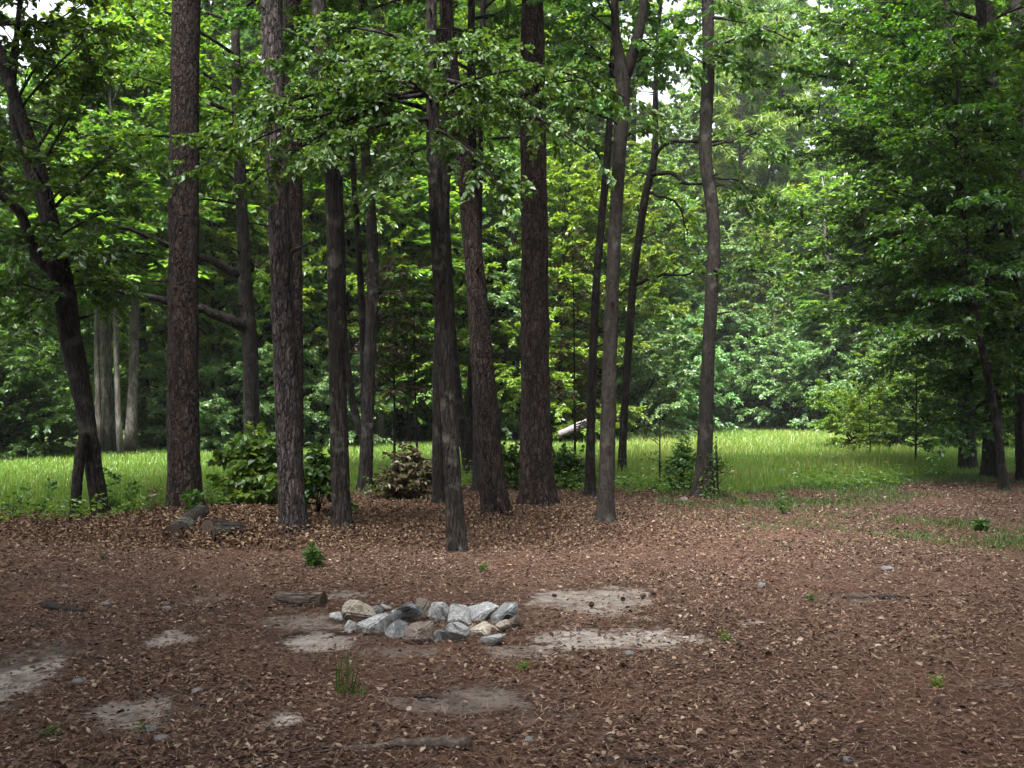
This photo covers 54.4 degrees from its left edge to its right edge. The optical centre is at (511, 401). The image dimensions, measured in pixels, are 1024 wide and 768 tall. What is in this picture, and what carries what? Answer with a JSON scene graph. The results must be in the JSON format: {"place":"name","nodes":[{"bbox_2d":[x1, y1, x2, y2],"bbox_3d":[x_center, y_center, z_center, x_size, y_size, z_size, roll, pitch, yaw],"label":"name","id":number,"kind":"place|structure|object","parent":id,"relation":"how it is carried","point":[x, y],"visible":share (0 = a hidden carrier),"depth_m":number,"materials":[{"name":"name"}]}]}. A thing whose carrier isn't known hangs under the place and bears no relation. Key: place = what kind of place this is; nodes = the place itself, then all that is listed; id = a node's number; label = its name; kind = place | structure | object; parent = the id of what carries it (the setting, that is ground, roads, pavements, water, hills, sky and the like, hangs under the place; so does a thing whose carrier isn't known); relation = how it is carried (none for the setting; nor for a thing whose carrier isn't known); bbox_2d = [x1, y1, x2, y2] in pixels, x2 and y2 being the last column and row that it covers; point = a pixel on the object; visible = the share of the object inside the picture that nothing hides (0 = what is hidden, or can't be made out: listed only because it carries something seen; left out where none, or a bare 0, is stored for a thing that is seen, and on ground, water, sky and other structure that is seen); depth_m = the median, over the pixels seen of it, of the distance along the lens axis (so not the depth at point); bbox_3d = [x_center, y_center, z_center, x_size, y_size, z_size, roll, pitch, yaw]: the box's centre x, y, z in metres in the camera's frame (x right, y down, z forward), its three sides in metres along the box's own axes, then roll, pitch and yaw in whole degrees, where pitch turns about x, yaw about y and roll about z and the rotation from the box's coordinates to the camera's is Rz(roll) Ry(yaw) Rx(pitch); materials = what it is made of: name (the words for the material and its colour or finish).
{"place":"outdoors","nodes":[
{"label":"outdoors","id":0,"kind":"place"},
{"bbox_2d":[0,0,1010,292],"label":"sky","id":1,"kind":"structure","parent":0,"point":[44,5],"materials":[{"name":"white"}]},
{"bbox_2d":[0,424,1015,516],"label":"meadow grass","id":2,"kind":"structure","parent":0,"point":[149,472],"depth_m":22.70,"materials":[{"name":"green plant"}]},
{"bbox_2d":[0,420,1023,767],"bbox_3d":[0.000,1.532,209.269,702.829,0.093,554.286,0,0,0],"label":"ground","id":3,"kind":"structure","parent":0,"point":[306,624],"depth_m":6.15,"materials":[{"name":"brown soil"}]},
{"bbox_2d":[0,337,74,460],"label":"shrub","id":4,"kind":"object","parent":3,"relation":"on","point":[56,407],"visible":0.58,"depth_m":25.53,"materials":[{"name":"green plant"}]},
{"bbox_2d":[0,0,74,401],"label":"broadleaf tree","id":5,"kind":"object","parent":3,"relation":"on","point":[26,259],"visible":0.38,"depth_m":26.19,"materials":[{"name":"green plant"}]},
{"bbox_2d":[0,382,78,457],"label":"shrub","id":6,"kind":"object","parent":3,"relation":"on","point":[68,432],"visible":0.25,"depth_m":26.74,"materials":[{"name":"green plant"}]},
{"bbox_2d":[0,327,86,459],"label":"shrub","id":7,"kind":"object","parent":3,"relation":"on","point":[52,350],"visible":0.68,"depth_m":25.47,"materials":[{"name":"green plant"}]},
{"bbox_2d":[0,68,111,429],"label":"broadleaf tree","id":8,"kind":"object","parent":3,"relation":"on","point":[8,212],"visible":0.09,"depth_m":30.83,"materials":[{"name":"green plant"}]},
{"bbox_2d":[0,192,126,442],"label":"broadleaf tree","id":9,"kind":"object","parent":3,"relation":"on","point":[88,336],"visible":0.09,"depth_m":28.77,"materials":[{"name":"green plant"}]},
{"bbox_2d":[69,430,88,520],"bbox_3d":[-5.657,1.003,12.997,0.263,1.245,0.161,0,0,0],"label":"tree stump","id":10,"kind":"object","parent":3,"relation":"on","point":[78,467],"visible":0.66,"depth_m":12.95,"materials":[{"name":"brown wood"}]},
{"bbox_2d":[19,9,156,452],"bbox_3d":[-11.960,-4.595,27.503,3.843,12.536,4.205,0,0,6],"label":"pale tree","id":11,"kind":"object","parent":3,"relation":"on","point":[98,414],"visible":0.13,"depth_m":27.33,"materials":[{"name":"green plant"}]},
{"bbox_2d":[19,18,168,450],"bbox_3d":[-11.754,-4.595,28.637,4.672,12.536,4.270,0,0,-42],"label":"pale tree","id":12,"kind":"object","parent":3,"relation":"on","point":[111,392],"visible":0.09,"depth_m":28.10,"materials":[{"name":"green plant"}]},
{"bbox_2d":[19,7,169,453],"bbox_3d":[-11.239,-4.596,28.498,5.139,12.535,4.697,0,0,12],"label":"pale tree","id":13,"kind":"object","parent":3,"relation":"on","point":[105,399],"visible":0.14,"depth_m":27.75,"materials":[{"name":"green plant"}]},
{"bbox_2d":[0,0,200,516],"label":"hardwood tree","id":14,"kind":"object","parent":3,"relation":"on","point":[56,265],"visible":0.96,"depth_m":13.12,"materials":[{"name":"green plant"}]},
{"bbox_2d":[42,5,167,455],"bbox_3d":[-11.239,-4.592,27.403,3.843,12.535,4.205,0,0,26],"label":"pale tree","id":15,"kind":"object","parent":3,"relation":"on","point":[118,410],"visible":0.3,"depth_m":27.06,"materials":[{"name":"green plant"}]},
{"bbox_2d":[26,0,208,446],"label":"broadleaf tree","id":16,"kind":"object","parent":3,"relation":"on","point":[123,354],"visible":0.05,"depth_m":33.27,"materials":[{"name":"green plant"}]},
{"bbox_2d":[12,11,262,451],"bbox_3d":[-9.685,-4.594,28.201,7.259,12.536,7.943,0,0,-5],"label":"pale tree","id":17,"kind":"object","parent":3,"relation":"on","point":[130,441],"visible":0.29,"depth_m":26.99,"materials":[{"name":"green plant"}]},
{"bbox_2d":[122,392,166,450],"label":"shrub","id":18,"kind":"object","parent":3,"relation":"on","point":[145,421],"visible":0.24,"depth_m":30.48,"materials":[{"name":"green plant"}]},
{"bbox_2d":[87,203,210,446],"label":"broadleaf tree","id":19,"kind":"object","parent":3,"relation":"on","point":[157,314],"visible":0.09,"depth_m":33.12,"materials":[{"name":"green plant"}]},
{"bbox_2d":[152,0,206,512],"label":"pine tree","id":20,"kind":"object","parent":3,"relation":"on","point":[184,470],"visible":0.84,"depth_m":13.23,"materials":[{"name":"brown plant"}]},
{"bbox_2d":[50,0,325,437],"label":"hardwood tree","id":21,"kind":"object","parent":3,"relation":"on","point":[245,325],"visible":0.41,"depth_m":19.35,"materials":[{"name":"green plant"}]},
{"bbox_2d":[109,0,304,360],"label":"broadleaf tree","id":22,"kind":"object","parent":3,"relation":"on","point":[208,6],"visible":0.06,"depth_m":32.42,"materials":[{"name":"green plant"}]},
{"bbox_2d":[144,175,272,438],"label":"broadleaf tree","id":23,"kind":"object","parent":3,"relation":"on","point":[228,334],"visible":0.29,"depth_m":29.87,"materials":[{"name":"green plant"}]},
{"bbox_2d":[138,335,304,451],"bbox_3d":[-8.879,-0.115,29.955,4.273,3.948,4.762,0,0,38],"label":"shrub","id":24,"kind":"object","parent":3,"relation":"on","point":[209,372],"visible":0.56,"depth_m":29.19,"materials":[{"name":"green plant"}]},
{"bbox_2d":[205,421,308,505],"bbox_3d":[-3.644,0.966,14.363,1.460,1.368,1.395,0,0,-20],"label":"bush","id":25,"kind":"object","parent":3,"relation":"on","point":[250,464],"visible":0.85,"depth_m":14.09,"materials":[{"name":"green plant"}]},
{"bbox_2d":[202,328,329,449],"bbox_3d":[-7.919,-0.194,30.782,5.000,4.145,4.486,0,0,15],"label":"shrub","id":26,"kind":"object","parent":3,"relation":"on","point":[265,353],"visible":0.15,"depth_m":29.85,"materials":[{"name":"green plant"}]},
{"bbox_2d":[198,127,349,434],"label":"broadleaf tree","id":27,"kind":"object","parent":3,"relation":"on","point":[221,237],"visible":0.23,"depth_m":30.11,"materials":[{"name":"green plant"}]},
{"bbox_2d":[243,0,319,535],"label":"pine tree","id":28,"kind":"object","parent":3,"relation":"on","point":[292,508],"visible":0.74,"depth_m":11.29,"materials":[{"name":"brown plant"}]},
{"bbox_2d":[216,182,363,438],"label":"broadleaf tree","id":29,"kind":"object","parent":3,"relation":"on","point":[317,430],"visible":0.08,"depth_m":31.89,"materials":[{"name":"green plant"}]},
{"bbox_2d":[283,0,303,460],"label":"pine tree","id":30,"kind":"object","parent":3,"relation":"on","point":[295,199],"visible":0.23,"depth_m":16.09,"materials":[{"name":"green plant"}]},
{"bbox_2d":[205,0,419,487],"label":"hardwood tree","id":31,"kind":"object","parent":3,"relation":"on","point":[353,406],"visible":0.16,"depth_m":17.75,"materials":[{"name":"green plant"}]},
{"bbox_2d":[205,0,429,444],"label":"broadleaf tree","id":32,"kind":"object","parent":3,"relation":"on","point":[311,273],"visible":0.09,"depth_m":31.48,"materials":[{"name":"green plant"}]},
{"bbox_2d":[215,0,424,531],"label":"oak tree","id":33,"kind":"object","parent":3,"relation":"on","point":[341,512],"visible":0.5,"depth_m":11.63,"materials":[{"name":"brown plant"}]},
{"bbox_2d":[200,0,441,417],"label":"hardwood tree","id":34,"kind":"object","parent":3,"relation":"on","point":[360,287],"visible":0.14,"depth_m":18.75,"materials":[{"name":"green plant"}]},
{"bbox_2d":[303,442,359,517],"bbox_3d":[-2.433,1.028,12.688,0.947,1.021,0.786,0,0,0],"label":"bush","id":35,"kind":"object","parent":3,"relation":"on","point":[317,472],"visible":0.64,"depth_m":12.57,"materials":[{"name":"green plant"}]},
{"bbox_2d":[200,0,481,489],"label":"hardwood tree","id":36,"kind":"object","parent":3,"relation":"on","point":[365,469],"visible":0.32,"depth_m":17.21,"materials":[{"name":"green plant"}]},
{"bbox_2d":[303,338,398,447],"bbox_3d":[-5.509,-0.108,31.762,4.273,3.948,4.762,0,0,-16],"label":"shrub","id":37,"kind":"object","parent":3,"relation":"on","point":[318,416],"visible":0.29,"depth_m":30.92,"materials":[{"name":"green plant"}]},
{"bbox_2d":[302,137,433,443],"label":"broadleaf tree","id":38,"kind":"object","parent":3,"relation":"on","point":[351,278],"visible":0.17,"depth_m":32.00,"materials":[{"name":"green plant"}]},
{"bbox_2d":[248,89,496,442],"bbox_3d":[-5.059,-4.584,32.419,8.877,12.536,8.114,0,0,32],"label":"pale tree","id":39,"kind":"object","parent":3,"relation":"on","point":[379,419],"visible":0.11,"depth_m":32.51,"materials":[{"name":"green plant"}]},
{"bbox_2d":[0,486,751,552],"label":"leaf drift","id":40,"kind":"object","parent":3,"relation":"on","point":[262,510],"visible":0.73,"depth_m":11.74,"materials":[{"name":"brown plant"}]},
{"bbox_2d":[297,734,472,752],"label":"fallen branch","id":41,"kind":"object","parent":3,"relation":"on","point":[445,741],"visible":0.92,"depth_m":4.39,"materials":[{"name":"brown wood"}]},
{"bbox_2d":[347,255,432,459],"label":"sapling","id":42,"kind":"object","parent":3,"relation":"on","point":[399,352],"visible":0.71,"depth_m":19.89,"materials":[{"name":"green plant"}]},
{"bbox_2d":[369,441,431,499],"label":"bush","id":43,"kind":"object","parent":3,"relation":"on","point":[410,472],"visible":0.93,"depth_m":15.85,"materials":[{"name":"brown plant"}]},
{"bbox_2d":[375,274,434,452],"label":"sapling","id":44,"kind":"object","parent":3,"relation":"on","point":[413,364],"visible":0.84,"depth_m":19.63,"materials":[{"name":"green plant"}]},
{"bbox_2d":[330,0,482,440],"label":"broadleaf tree","id":45,"kind":"object","parent":3,"relation":"on","point":[377,19],"visible":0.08,"depth_m":34.97,"materials":[{"name":"green plant"}]},
{"bbox_2d":[346,166,467,442],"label":"broadleaf tree","id":46,"kind":"object","parent":3,"relation":"on","point":[418,232],"visible":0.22,"depth_m":33.46,"materials":[{"name":"green plant"}]},
{"bbox_2d":[161,0,664,552],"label":"oak tree","id":47,"kind":"object","parent":3,"relation":"on","point":[361,96],"visible":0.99,"depth_m":10.32,"materials":[{"name":"green plant"}]},
{"bbox_2d":[317,0,520,503],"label":"hardwood tree","id":48,"kind":"object","parent":3,"relation":"on","point":[438,489],"visible":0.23,"depth_m":15.03,"materials":[{"name":"green plant"}]},
{"bbox_2d":[350,130,507,440],"bbox_3d":[-3.050,-4.066,35.316,5.852,11.558,6.586,0,0,-5],"label":"broadleaf tree","id":49,"kind":"object","parent":3,"relation":"on","point":[460,274],"visible":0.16,"depth_m":33.80,"materials":[{"name":"green plant"}]},
{"bbox_2d":[292,0,568,491],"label":"hardwood tree","id":50,"kind":"object","parent":3,"relation":"on","point":[499,16],"visible":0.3,"depth_m":17.14,"materials":[{"name":"green plant"}]},
{"bbox_2d":[372,0,520,465],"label":"hardwood tree","id":51,"kind":"object","parent":3,"relation":"on","point":[457,378],"visible":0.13,"depth_m":22.42,"materials":[{"name":"green plant"}]},
{"bbox_2d":[437,0,514,517],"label":"pine tree","id":52,"kind":"object","parent":3,"relation":"on","point":[493,493],"visible":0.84,"depth_m":13.09,"materials":[{"name":"brown plant"}]},
{"bbox_2d":[426,194,553,434],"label":"broadleaf tree","id":53,"kind":"object","parent":3,"relation":"on","point":[503,252],"visible":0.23,"depth_m":35.36,"materials":[{"name":"green plant"}]},
{"bbox_2d":[406,0,594,474],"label":"hardwood tree","id":54,"kind":"object","parent":3,"relation":"on","point":[468,440],"visible":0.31,"depth_m":20.75,"materials":[{"name":"green plant"}]},
{"bbox_2d":[425,0,586,383],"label":"broadleaf tree","id":55,"kind":"object","parent":3,"relation":"on","point":[498,286],"visible":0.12,"depth_m":36.30,"materials":[{"name":"green plant"}]},
{"bbox_2d":[0,454,1015,521],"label":"ground cover","id":56,"kind":"object","parent":3,"relation":"on","point":[209,500],"visible":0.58,"depth_m":16.77,"materials":[{"name":"green plant"}]},
{"bbox_2d":[453,139,604,441],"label":"broadleaf tree","id":57,"kind":"object","parent":3,"relation":"on","point":[514,315],"visible":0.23,"depth_m":34.88,"materials":[{"name":"green plant"}]},
{"bbox_2d":[515,0,559,506],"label":"pine tree","id":58,"kind":"object","parent":3,"relation":"on","point":[536,480],"visible":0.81,"depth_m":14.73,"materials":[{"name":"brown plant"}]},
{"bbox_2d":[467,142,628,441],"bbox_3d":[1.518,-3.597,35.370,5.364,10.595,6.037,0,0,18],"label":"broadleaf tree","id":59,"kind":"object","parent":3,"relation":"on","point":[506,327],"visible":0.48,"depth_m":34.27,"materials":[{"name":"green plant"}]},
{"bbox_2d":[552,443,584,489],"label":"bush","id":60,"kind":"object","parent":3,"relation":"on","point":[567,460],"visible":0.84,"depth_m":17.55,"materials":[{"name":"green plant"}]},
{"bbox_2d":[470,0,688,495],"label":"hardwood tree","id":61,"kind":"object","parent":3,"relation":"on","point":[590,488],"visible":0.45,"depth_m":16.45,"materials":[{"name":"green plant"}]},
{"bbox_2d":[548,227,619,470],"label":"sapling","id":62,"kind":"object","parent":3,"relation":"on","point":[560,286],"visible":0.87,"depth_m":21.05,"materials":[{"name":"green plant"}]},
{"bbox_2d":[548,35,677,395],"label":"broadleaf tree","id":63,"kind":"object","parent":3,"relation":"on","point":[602,124],"visible":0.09,"depth_m":41.46,"materials":[{"name":"green plant"}]},
{"bbox_2d":[549,151,691,439],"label":"broadleaf tree","id":64,"kind":"object","parent":3,"relation":"on","point":[629,202],"visible":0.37,"depth_m":35.26,"materials":[{"name":"green plant"}]},
{"bbox_2d":[566,322,700,439],"bbox_3d":[4.842,-0.539,37.101,5.953,4.935,5.341,0,0,32],"label":"shrub","id":65,"kind":"object","parent":3,"relation":"on","point":[642,378],"visible":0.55,"depth_m":36.11,"materials":[{"name":"green plant"}]},
{"bbox_2d":[526,0,765,522],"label":"hardwood tree","id":66,"kind":"object","parent":3,"relation":"on","point":[623,64],"visible":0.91,"depth_m":12.35,"materials":[{"name":"green plant"}]},
{"bbox_2d":[581,133,716,430],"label":"broadleaf tree","id":67,"kind":"object","parent":3,"relation":"on","point":[670,226],"visible":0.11,"depth_m":44.99,"materials":[{"name":"green plant"}]},
{"bbox_2d":[622,137,706,435],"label":"pale tree","id":68,"kind":"object","parent":3,"relation":"on","point":[671,206],"visible":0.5,"depth_m":40.51,"materials":[{"name":"green plant"}]},
{"bbox_2d":[657,436,696,487],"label":"bush","id":69,"kind":"object","parent":3,"relation":"on","point":[687,460],"visible":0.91,"depth_m":17.31,"materials":[{"name":"green plant"}]},
{"bbox_2d":[620,304,744,432],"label":"shrub","id":70,"kind":"object","parent":3,"relation":"on","point":[688,332],"visible":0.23,"depth_m":42.13,"materials":[{"name":"green plant"}]},
{"bbox_2d":[635,189,734,428],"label":"broadleaf tree","id":71,"kind":"object","parent":3,"relation":"on","point":[693,298],"visible":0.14,"depth_m":45.94,"materials":[{"name":"green plant"}]},
{"bbox_2d":[592,0,790,474],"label":"hardwood tree","id":72,"kind":"object","parent":3,"relation":"on","point":[651,174],"visible":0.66,"depth_m":20.72,"materials":[{"name":"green plant"}]},
{"bbox_2d":[633,99,759,414],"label":"broadleaf tree","id":73,"kind":"object","parent":3,"relation":"on","point":[692,162],"visible":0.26,"depth_m":49.02,"materials":[{"name":"green plant"}]},
{"bbox_2d":[690,345,788,430],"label":"shrub","id":74,"kind":"object","parent":3,"relation":"on","point":[732,384],"visible":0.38,"depth_m":46.00,"materials":[{"name":"green plant"}]},
{"bbox_2d":[661,0,822,497],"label":"hardwood tree","id":75,"kind":"object","parent":3,"relation":"on","point":[710,54],"visible":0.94,"depth_m":16.20,"materials":[{"name":"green plant"}]},
{"bbox_2d":[670,0,823,354],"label":"feathery tree","id":76,"kind":"object","parent":3,"relation":"on","point":[728,110],"visible":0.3,"depth_m":56.35,"materials":[{"name":"green plant"}]},
{"bbox_2d":[576,426,942,481],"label":"tall grass","id":77,"kind":"structure","parent":3,"relation":"on","point":[666,453],"depth_m":26.03,"materials":[{"name":"green plant"}]},
{"bbox_2d":[678,286,844,428],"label":"shrub","id":78,"kind":"object","parent":3,"relation":"on","point":[775,321],"visible":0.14,"depth_m":48.15,"materials":[{"name":"green plant"}]},
{"bbox_2d":[721,221,813,408],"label":"broadleaf tree","id":79,"kind":"object","parent":3,"relation":"on","point":[739,296],"visible":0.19,"depth_m":53.05,"materials":[{"name":"green plant"}]},
{"bbox_2d":[712,0,860,406],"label":"feathery tree","id":80,"kind":"object","parent":3,"relation":"on","point":[797,143],"visible":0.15,"depth_m":59.00,"materials":[{"name":"green plant"}]},
{"bbox_2d":[727,318,885,431],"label":"shrub","id":81,"kind":"object","parent":3,"relation":"on","point":[799,397],"visible":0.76,"depth_m":44.74,"materials":[{"name":"green plant"}]},
{"bbox_2d":[754,165,878,415],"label":"pale tree","id":82,"kind":"object","parent":3,"relation":"on","point":[838,181],"visible":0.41,"depth_m":45.90,"materials":[{"name":"green plant"}]},
{"bbox_2d":[769,0,901,305],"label":"broadleaf tree","id":83,"kind":"object","parent":3,"relation":"on","point":[817,188],"visible":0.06,"depth_m":57.98,"materials":[{"name":"green plant"}]},
{"bbox_2d":[656,471,1023,558],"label":"sparse grass","id":84,"kind":"structure","parent":3,"relation":"on","point":[862,489],"depth_m":14.92,"materials":[{"name":"green plant"}]},
{"bbox_2d":[806,379,897,449],"bbox_3d":[10.339,0.536,30.264,2.649,2.448,2.953,0,0,21],"label":"shrub","id":85,"kind":"object","parent":3,"relation":"on","point":[826,420],"visible":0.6,"depth_m":29.81,"materials":[{"name":"green plant"}]},
{"bbox_2d":[790,297,934,431],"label":"shrub","id":86,"kind":"object","parent":3,"relation":"on","point":[845,339],"visible":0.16,"depth_m":45.17,"materials":[{"name":"green plant"}]},
{"bbox_2d":[808,0,916,390],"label":"broadleaf tree","id":87,"kind":"object","parent":3,"relation":"on","point":[849,164],"visible":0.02,"depth_m":47.33,"materials":[{"name":"green plant"}]},
{"bbox_2d":[836,381,896,451],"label":"sapling","id":88,"kind":"object","parent":3,"relation":"on","point":[879,429],"visible":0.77,"depth_m":25.88,"materials":[{"name":"green plant"}]},
{"bbox_2d":[767,168,978,336],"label":"pale tree","id":89,"kind":"object","parent":3,"relation":"on","point":[827,197],"visible":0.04,"depth_m":46.93,"materials":[{"name":"green plant"}]},
{"bbox_2d":[814,335,948,432],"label":"shrub","id":90,"kind":"object","parent":3,"relation":"on","point":[864,365],"visible":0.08,"depth_m":40.46,"materials":[{"name":"green plant"}]},
{"bbox_2d":[749,0,1022,469],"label":"beech tree","id":91,"kind":"object","parent":3,"relation":"on","point":[863,143],"visible":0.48,"depth_m":20.77,"materials":[{"name":"green plant"}]},
{"bbox_2d":[866,338,957,460],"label":"sapling","id":92,"kind":"object","parent":3,"relation":"on","point":[910,427],"visible":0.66,"depth_m":24.15,"materials":[{"name":"green plant"}]},
{"bbox_2d":[809,0,1023,476],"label":"beech tree","id":93,"kind":"object","parent":3,"relation":"on","point":[960,293],"visible":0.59,"depth_m":18.61,"materials":[{"name":"green plant"}]},
{"bbox_2d":[850,341,1003,447],"bbox_3d":[12.839,-0.017,30.701,4.524,3.751,4.059,0,0,-1],"label":"shrub","id":94,"kind":"object","parent":3,"relation":"on","point":[897,381],"visible":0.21,"depth_m":30.66,"materials":[{"name":"green plant"}]},
{"bbox_2d":[849,18,1023,489],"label":"beech tree","id":95,"kind":"object","parent":3,"relation":"on","point":[982,154],"visible":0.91,"depth_m":17.10,"materials":[{"name":"green plant"}]},
{"bbox_2d":[851,0,1023,433],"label":"broadleaf tree","id":96,"kind":"object","parent":3,"relation":"on","point":[968,7],"visible":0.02,"depth_m":34.93,"materials":[{"name":"green plant"}]},
{"bbox_2d":[854,0,1023,481],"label":"beech tree","id":97,"kind":"object","parent":3,"relation":"on","point":[980,174],"visible":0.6,"depth_m":18.03,"materials":[{"name":"green plant"}]},
{"bbox_2d":[854,0,1023,463],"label":"hardwood tree","id":98,"kind":"object","parent":3,"relation":"on","point":[1021,173],"visible":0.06,"depth_m":23.88,"materials":[{"name":"green plant"}]},
{"bbox_2d":[0,0,1023,426],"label":"woods","id":99,"kind":"object","parent":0,"point":[692,8],"depth_m":55.74,"materials":[{"name":"green plant"}]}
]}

